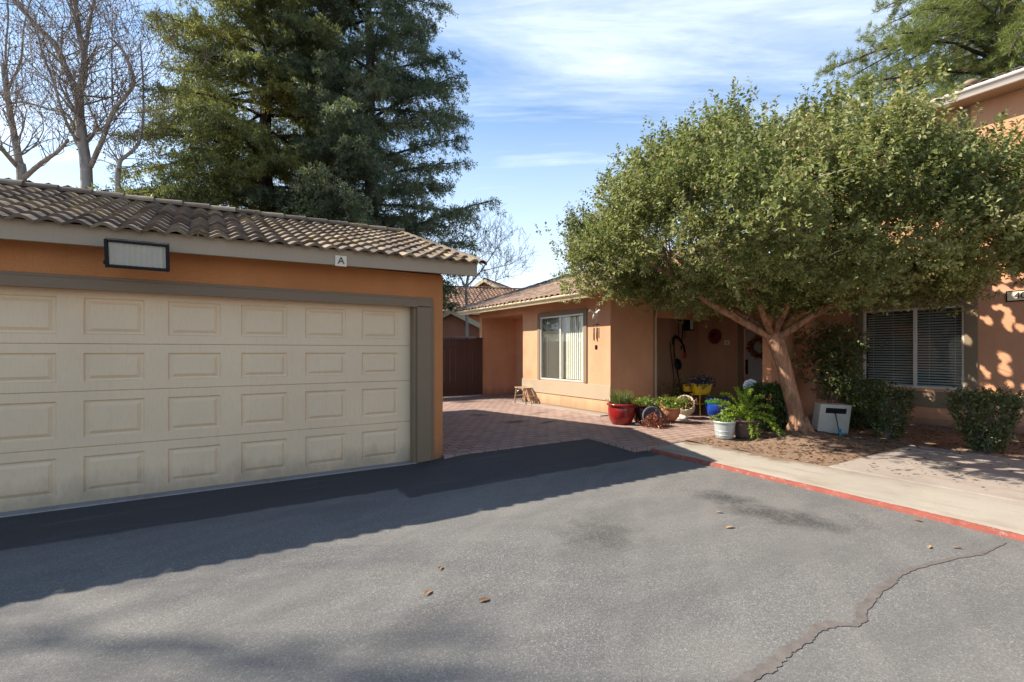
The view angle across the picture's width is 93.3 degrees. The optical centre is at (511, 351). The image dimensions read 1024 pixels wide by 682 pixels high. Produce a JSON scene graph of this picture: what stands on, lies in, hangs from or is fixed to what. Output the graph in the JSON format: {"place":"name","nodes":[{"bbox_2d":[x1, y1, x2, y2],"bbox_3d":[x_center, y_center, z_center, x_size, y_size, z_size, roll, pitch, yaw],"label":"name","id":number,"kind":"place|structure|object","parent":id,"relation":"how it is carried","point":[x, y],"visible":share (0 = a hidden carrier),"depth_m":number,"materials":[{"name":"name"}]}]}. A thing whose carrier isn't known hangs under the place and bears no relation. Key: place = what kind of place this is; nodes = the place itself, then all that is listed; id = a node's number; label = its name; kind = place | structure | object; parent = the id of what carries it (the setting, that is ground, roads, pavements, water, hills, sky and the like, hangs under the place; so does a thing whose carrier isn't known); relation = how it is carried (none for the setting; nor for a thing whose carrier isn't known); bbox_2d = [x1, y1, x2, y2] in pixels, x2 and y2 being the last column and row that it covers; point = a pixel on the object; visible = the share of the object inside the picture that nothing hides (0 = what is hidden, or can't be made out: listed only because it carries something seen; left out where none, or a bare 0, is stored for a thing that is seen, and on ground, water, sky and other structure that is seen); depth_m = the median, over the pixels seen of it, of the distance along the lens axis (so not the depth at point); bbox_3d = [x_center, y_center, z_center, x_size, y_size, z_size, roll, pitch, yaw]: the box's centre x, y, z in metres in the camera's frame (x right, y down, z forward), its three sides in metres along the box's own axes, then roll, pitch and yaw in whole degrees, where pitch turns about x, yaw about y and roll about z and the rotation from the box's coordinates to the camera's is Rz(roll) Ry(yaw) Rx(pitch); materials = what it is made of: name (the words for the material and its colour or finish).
{"place":"outdoors","nodes":[
{"label":"outdoors","id":0,"kind":"place"},
{"bbox_2d":[0,461,417,517],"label":"garage apron","id":1,"kind":"object","parent":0,"point":[107,501],"visible":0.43,"depth_m":5.16,"materials":[{"name":"concrete"}]},
{"bbox_2d":[0,0,1022,289],"label":"sky","id":2,"kind":"structure","parent":0,"point":[556,85],"materials":[{"name":"blue"}]},
{"bbox_2d":[0,439,1023,681],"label":"driveway","id":3,"kind":"structure","parent":0,"point":[585,560],"depth_m":3.14,"materials":[{"name":"grey asphalt"}]},
{"bbox_2d":[478,597,489,600],"bbox_3d":[-0.168,1.489,2.906,0.088,0.015,0.036,0,0,-32],"label":"fallen leaf","id":4,"kind":"object","parent":3,"relation":"on","point":[483,598],"visible":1,"depth_m":2.91,"materials":[{"name":"brown plant"}]},
{"bbox_2d":[726,543,1004,681],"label":"crack sealant","id":5,"kind":"object","parent":3,"relation":"on","point":[781,654],"visible":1,"depth_m":2.64,"materials":[{"name":"grey asphalt"}]},
{"bbox_2d":[443,394,812,458],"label":"patio","id":6,"kind":"structure","parent":0,"point":[477,423],"depth_m":9.01,"materials":[{"name":"brick"}]},
{"bbox_2d":[514,386,537,404],"bbox_3d":[0.397,1.196,13.308,0.300,0.442,0.818,0,0,-32],"label":"wooden stool","id":7,"kind":"object","parent":6,"relation":"on","point":[526,388],"visible":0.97,"depth_m":13.24,"materials":[{"name":"brown wood"}]},
{"bbox_2d":[606,388,635,424],"bbox_3d":[2.156,1.060,9.592,0.600,0.725,0.608,0,0,-32],"label":"flower pot","id":8,"kind":"object","parent":6,"relation":"on","point":[621,410],"visible":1,"depth_m":9.41,"materials":[{"name":"red ceramic"}]},
{"bbox_2d":[632,395,662,422],"bbox_3d":[2.682,1.152,9.802,0.734,0.541,0.680,0,0,36],"label":"flower pot","id":9,"kind":"object","parent":6,"relation":"on","point":[642,403],"visible":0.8,"depth_m":9.70,"materials":[{"name":"red ceramic"}]},
{"bbox_2d":[637,406,668,428],"bbox_3d":[2.680,1.272,9.193,0.590,0.461,0.702,0,0,-4],"label":"tipped pot","id":10,"kind":"object","parent":6,"relation":"on","point":[651,416],"visible":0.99,"depth_m":9.19,"materials":[{"name":"grey stone"}]},
{"bbox_2d":[649,395,693,421],"bbox_3d":[3.137,1.125,9.786,0.830,0.593,0.801,0,0,43],"label":"flower pot","id":11,"kind":"object","parent":6,"relation":"on","point":[669,407],"visible":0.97,"depth_m":9.63,"materials":[{"name":"ceramic"}]},
{"bbox_2d":[663,373,690,398],"bbox_3d":[4.062,0.971,11.720,0.764,0.902,0.703,0,0,-32],"label":"flower pot","id":12,"kind":"object","parent":6,"relation":"on","point":[679,388],"visible":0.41,"depth_m":11.76,"materials":[{"name":"black plastic"}]},
{"bbox_2d":[670,344,685,393],"bbox_3d":[4.512,0.586,13.103,0.491,1.674,0.080,0,0,-14],"label":"garden pole","id":13,"kind":"object","parent":6,"relation":"on","point":[684,355],"visible":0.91,"depth_m":13.07,"materials":[{"name":"brown metal"}]},
{"bbox_2d":[677,414,688,419],"bbox_3d":[3.564,1.369,10.101,0.210,0.123,0.259,0,0,-32],"label":"stone","id":14,"kind":"object","parent":6,"relation":"on","point":[682,417],"visible":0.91,"depth_m":10.02,"materials":[{"name":"white stone"}]},
{"bbox_2d":[677,395,697,415],"bbox_3d":[3.695,1.145,10.317,0.518,0.491,0.551,0,0,23],"label":"tipped pot","id":15,"kind":"object","parent":6,"relation":"on","point":[689,411],"visible":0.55,"depth_m":10.21,"materials":[{"name":"ceramic"}]},
{"bbox_2d":[691,393,708,415],"bbox_3d":[4.251,1.183,10.933,0.321,0.481,0.261,0,0,-32],"label":"plant stand","id":16,"kind":"object","parent":6,"relation":"on","point":[699,404],"visible":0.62,"depth_m":10.84,"materials":[{"name":"yellow metal"}]},
{"bbox_2d":[685,372,716,393],"bbox_3d":[4.259,0.695,10.927,0.682,0.491,0.672,0,0,22],"label":"planter","id":17,"kind":"object","parent":16,"relation":"on","point":[702,387],"visible":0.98,"depth_m":10.82,"materials":[{"name":"ceramic"}]},
{"bbox_2d":[704,390,729,417],"bbox_3d":[4.482,1.115,10.570,0.516,0.613,0.516,0,0,-32],"label":"flower pot","id":18,"kind":"object","parent":6,"relation":"on","point":[713,409],"visible":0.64,"depth_m":10.41,"materials":[{"name":"blue ceramic"}]},
{"bbox_2d":[672,335,685,383],"bbox_3d":[4.508,0.464,13.075,0.476,1.841,0.152,0,0,-20],"label":"string trimmer","id":19,"kind":"object","parent":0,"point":[678,364],"visible":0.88,"depth_m":13.06,"materials":[{"name":"black plastic"}]},
{"bbox_2d":[686,423,1023,466],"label":"planting bed","id":20,"kind":"object","parent":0,"point":[780,439],"visible":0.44,"depth_m":7.46,"materials":[{"name":"brown soil"}]},
{"bbox_2d":[713,416,735,439],"bbox_3d":[3.470,1.218,7.889,0.348,0.384,0.364,0,0,13],"label":"planter tub","id":21,"kind":"object","parent":20,"relation":"on","point":[724,428],"visible":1,"depth_m":7.77,"materials":[{"name":"ceramic"}]},
{"bbox_2d":[706,386,785,439],"bbox_3d":[3.813,0.984,7.934,0.986,0.858,0.921,0,0,-32],"label":"fern pot","id":22,"kind":"object","parent":20,"relation":"on","point":[746,427],"visible":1,"depth_m":7.89,"materials":[{"name":"plant"}]},
{"bbox_2d":[743,379,755,398],"bbox_3d":[4.195,0.962,8.542,0.267,0.977,0.089,0,0,0],"label":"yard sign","id":23,"kind":"object","parent":20,"relation":"on","point":[749,382],"visible":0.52,"depth_m":8.50,"materials":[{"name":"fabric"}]},
{"bbox_2d":[737,380,787,431],"bbox_3d":[4.434,0.959,8.480,0.878,0.981,0.791,0,0,1],"label":"boxwood hedge","id":24,"kind":"object","parent":20,"relation":"on","point":[766,389],"visible":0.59,"depth_m":8.26,"materials":[{"name":"green plant"}]},
{"bbox_2d":[534,52,1023,433],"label":"broadleaf tree","id":25,"kind":"object","parent":20,"relation":"on","point":[796,176],"visible":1,"depth_m":5.89,"materials":[{"name":"green plant"}]},
{"bbox_2d":[815,411,845,434],"bbox_3d":[5.345,1.205,8.149,0.476,0.414,0.174,0,0,-2],"label":"tool","id":26,"kind":"object","parent":20,"relation":"on","point":[840,432],"visible":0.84,"depth_m":8.12,"materials":[{"name":"teal plastic"}]},
{"bbox_2d":[812,402,851,433],"bbox_3d":[5.509,1.168,8.347,0.609,0.594,0.242,0,0,-6],"label":"utility box","id":27,"kind":"object","parent":20,"relation":"on","point":[824,418],"visible":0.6,"depth_m":8.26,"materials":[{"name":"white"}]},
{"bbox_2d":[791,317,887,403],"bbox_3d":[6.432,0.312,9.902,1.497,2.286,1.781,0,0,13],"label":"climbing shrub","id":28,"kind":"object","parent":20,"relation":"on","point":[837,365],"visible":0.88,"depth_m":9.77,"materials":[{"name":"green plant"}]},
{"bbox_2d":[695,422,1023,488],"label":"leaf litter","id":29,"kind":"object","parent":20,"relation":"on","point":[881,441],"visible":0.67,"depth_m":7.40,"materials":[{"name":"brown plant"}]},
{"bbox_2d":[835,375,891,429],"bbox_3d":[6.561,0.947,9.015,0.785,1.046,0.730,0,0,-8],"label":"clipped shrub","id":30,"kind":"object","parent":20,"relation":"on","point":[849,389],"visible":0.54,"depth_m":8.89,"materials":[{"name":"green plant"}]},
{"bbox_2d":[858,381,916,438],"bbox_3d":[6.213,0.977,7.961,0.735,0.996,0.716,0,0,1],"label":"clipped shrub","id":31,"kind":"object","parent":20,"relation":"on","point":[887,424],"visible":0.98,"depth_m":7.85,"materials":[{"name":"green plant"}]},
{"bbox_2d":[942,384,1023,452],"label":"clipped shrub","id":32,"kind":"object","parent":20,"relation":"on","point":[988,439],"visible":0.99,"depth_m":6.79,"materials":[{"name":"green plant"}]},
{"bbox_2d":[829,445,1023,502],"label":"footpath","id":33,"kind":"structure","parent":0,"point":[998,469],"depth_m":5.80,"materials":[{"name":"concrete"}]},
{"bbox_3d":[4.112,1.175,11.283,0.220,0.495,0.220,0,0,-32],"label":"pedestal","id":34,"kind":"object","parent":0,"visible":0},
{"bbox_2d":[682,384,691,391],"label":"flower pot","id":35,"kind":"object","parent":34,"relation":"on","point":[687,389],"visible":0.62,"depth_m":11.20,"materials":[{"name":"ceramic"}]},
{"label":"ground","id":36,"kind":"structure","parent":0,"visible":0},
{"bbox_2d":[0,0,131,180],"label":"bare tree","id":37,"kind":"object","parent":36,"relation":"on","point":[19,165],"visible":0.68,"depth_m":18.36,"materials":[{"name":"brown plant"}]},
{"bbox_2d":[0,0,223,188],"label":"bare tree","id":38,"kind":"object","parent":36,"relation":"on","point":[86,161],"visible":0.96,"depth_m":16.81,"materials":[{"name":"brown plant"}]},
{"bbox_2d":[52,1,196,191],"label":"bare tree","id":39,"kind":"object","parent":36,"relation":"on","point":[119,161],"visible":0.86,"depth_m":16.69,"materials":[{"name":"brown plant"}]},
{"bbox_2d":[69,0,391,220],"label":"redwood tree","id":40,"kind":"object","parent":36,"relation":"on","point":[230,135],"visible":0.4,"depth_m":18.68,"materials":[{"name":"green plant"}]},
{"bbox_2d":[0,177,486,511],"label":"garage","id":41,"kind":"structure","parent":36,"relation":"on","point":[234,345],"depth_m":5.36,"materials":[{"name":"orange paint"}]},
{"bbox_2d":[103,237,169,271],"bbox_3d":[-3.523,-0.905,4.546,0.492,0.276,0.237,0,0,-32],"label":"flood light","id":42,"kind":"object","parent":41,"relation":"attached to","point":[134,254],"visible":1,"depth_m":4.49,"materials":[{"name":"white plastic"}]},
{"bbox_2d":[0,286,409,511],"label":"garage door","id":43,"kind":"structure","parent":41,"relation":"in","point":[104,394],"depth_m":5.24,"materials":[{"name":"beige metal"}]},
{"bbox_2d":[335,255,346,266],"bbox_3d":[-1.992,-1.060,5.627,0.130,0.124,0.022,0,0,-32],"label":"letter plate","id":44,"kind":"object","parent":41,"relation":"attached to","point":[340,260],"visible":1,"depth_m":5.62,"materials":[{"name":"white plastic"}]},
{"bbox_2d":[258,10,359,207],"bbox_3d":[-9.720,-10.396,25.063,6.797,24.009,8.163,0,0,-32],"label":"cedar tree","id":45,"kind":"object","parent":36,"relation":"on","point":[278,133],"depth_m":23.02,"materials":[{"name":"green plant"}]},
{"bbox_2d":[225,0,506,317],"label":"cedar tree","id":46,"kind":"object","parent":36,"relation":"on","point":[363,123],"visible":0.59,"depth_m":19.74,"materials":[{"name":"green plant"}]},
{"bbox_2d":[443,307,479,338],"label":"neighbour outbuilding","id":47,"kind":"structure","parent":36,"relation":"on","point":[454,323],"depth_m":22.49,"materials":[{"name":"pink paint"}]},
{"bbox_2d":[424,197,534,338],"bbox_3d":[-1.585,-2.639,21.229,5.577,8.479,4.073,0,0,-32],"label":"bare tree","id":48,"kind":"object","parent":36,"relation":"on","point":[480,275],"visible":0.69,"depth_m":21.20,"materials":[{"name":"brown plant"}]},
{"bbox_2d":[444,285,519,322],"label":"neighbour house","id":49,"kind":"structure","parent":36,"relation":"on","point":[474,293],"depth_m":32.75,"materials":[{"name":"brown tile"}]},
{"bbox_2d":[474,278,510,288],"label":"neighbour house","id":50,"kind":"structure","parent":36,"relation":"on","point":[483,281],"depth_m":36.71,"materials":[{"name":"beige paint"}]},
{"bbox_2d":[455,243,741,413],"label":"house","id":51,"kind":"structure","parent":36,"relation":"on","point":[539,340],"depth_m":12.48,"materials":[{"name":"orange paint"}]},
{"bbox_2d":[443,337,482,396],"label":"fence gate","id":52,"kind":"structure","parent":51,"relation":"attached to","point":[462,367],"depth_m":15.37,"materials":[{"name":"brown wood"}]},
{"bbox_2d":[512,401,607,416],"bbox_3d":[1.116,1.441,12.288,0.340,0.078,3.650,0,0,-32],"label":"house footing","id":53,"kind":"object","parent":51,"relation":"attached to","point":[567,409],"visible":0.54,"depth_m":11.90,"materials":[{"name":"concrete"}]},
{"bbox_2d":[537,308,586,382],"bbox_3d":[1.290,-0.156,12.346,0.155,1.785,2.010,0,0,-32],"label":"window","id":54,"kind":"structure","parent":51,"relation":"in","point":[563,332],"depth_m":12.33,"materials":[{"name":"glass"}]},
{"bbox_2d":[589,309,600,349],"bbox_3d":[1.838,-0.675,10.719,0.264,1.250,0.265,0,0,12],"label":"wind chime","id":55,"kind":"object","parent":51,"relation":"hanging from","point":[596,313],"visible":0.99,"depth_m":10.66,"materials":[{"name":"metal"}]},
{"bbox_2d":[678,320,684,348],"bbox_3d":[4.519,-0.460,12.881,0.187,0.780,0.189,0,0,-32],"label":"wind chime","id":56,"kind":"object","parent":51,"relation":"hanging from","point":[681,347],"visible":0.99,"depth_m":12.86,"materials":[{"name":"metal"}]},
{"bbox_2d":[683,320,693,330],"bbox_3d":[4.897,-0.768,13.367,0.210,0.364,0.238,0,0,-32],"label":"wall lantern","id":57,"kind":"object","parent":51,"relation":"attached to","point":[688,325],"depth_m":13.30,"materials":[{"name":"black plastic"}]},
{"bbox_2d":[651,441,1023,541],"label":"kerb","id":58,"kind":"structure","parent":36,"relation":"on","point":[994,516],"depth_m":5.04,"materials":[{"name":"concrete"}]},
{"bbox_2d":[661,66,1023,434],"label":"townhouse","id":59,"kind":"structure","parent":36,"relation":"on","point":[928,356],"depth_m":9.40,"materials":[{"name":"orange paint"}]},
{"bbox_2d":[707,328,721,343],"bbox_3d":[5.572,-0.430,13.288,0.044,0.450,0.450,0,0,-32],"label":"sunburst ornament","id":60,"kind":"object","parent":59,"relation":"attached to","point":[715,336],"visible":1,"depth_m":13.27,"materials":[{"name":"red metal"}]},
{"bbox_2d":[724,340,729,344],"bbox_3d":[5.788,-0.250,13.005,0.020,0.120,0.150,0,0,-32],"label":"door number","id":61,"kind":"object","parent":59,"relation":"attached to","point":[726,342],"depth_m":13.00,"materials":[{"name":"grey metal"}]},
{"bbox_2d":[738,322,762,402],"bbox_3d":[6.291,0.335,12.264,0.130,2.170,1.160,0,0,-32],"label":"front door","id":62,"kind":"structure","parent":59,"relation":"in","point":[753,366],"depth_m":12.53,"materials":[{"name":"metal"}]},
{"bbox_2d":[745,334,762,358],"bbox_3d":[6.248,-0.123,12.220,0.242,0.643,0.655,0,0,-32],"label":"wreath","id":63,"kind":"object","parent":59,"relation":"attached to","point":[757,339],"visible":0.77,"depth_m":12.29,"materials":[{"name":"red plant"}]},
{"bbox_2d":[853,294,977,390],"bbox_3d":[7.983,-0.174,9.657,0.152,1.770,2.005,0,0,-32],"label":"window","id":64,"kind":"structure","parent":59,"relation":"in","point":[969,324],"depth_m":9.49,"materials":[{"name":"grey glass"}]},
{"bbox_2d":[1006,290,1023,301],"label":"house number plate","id":65,"kind":"object","parent":59,"relation":"attached to","point":[1015,295],"visible":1,"depth_m":8.37,"materials":[{"name":"white plastic"}]},
{"bbox_2d":[815,0,1023,129],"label":"pine tree","id":66,"kind":"object","parent":36,"relation":"on","point":[990,35],"visible":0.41,"depth_m":23.12,"materials":[{"name":"green plant"}]}
]}

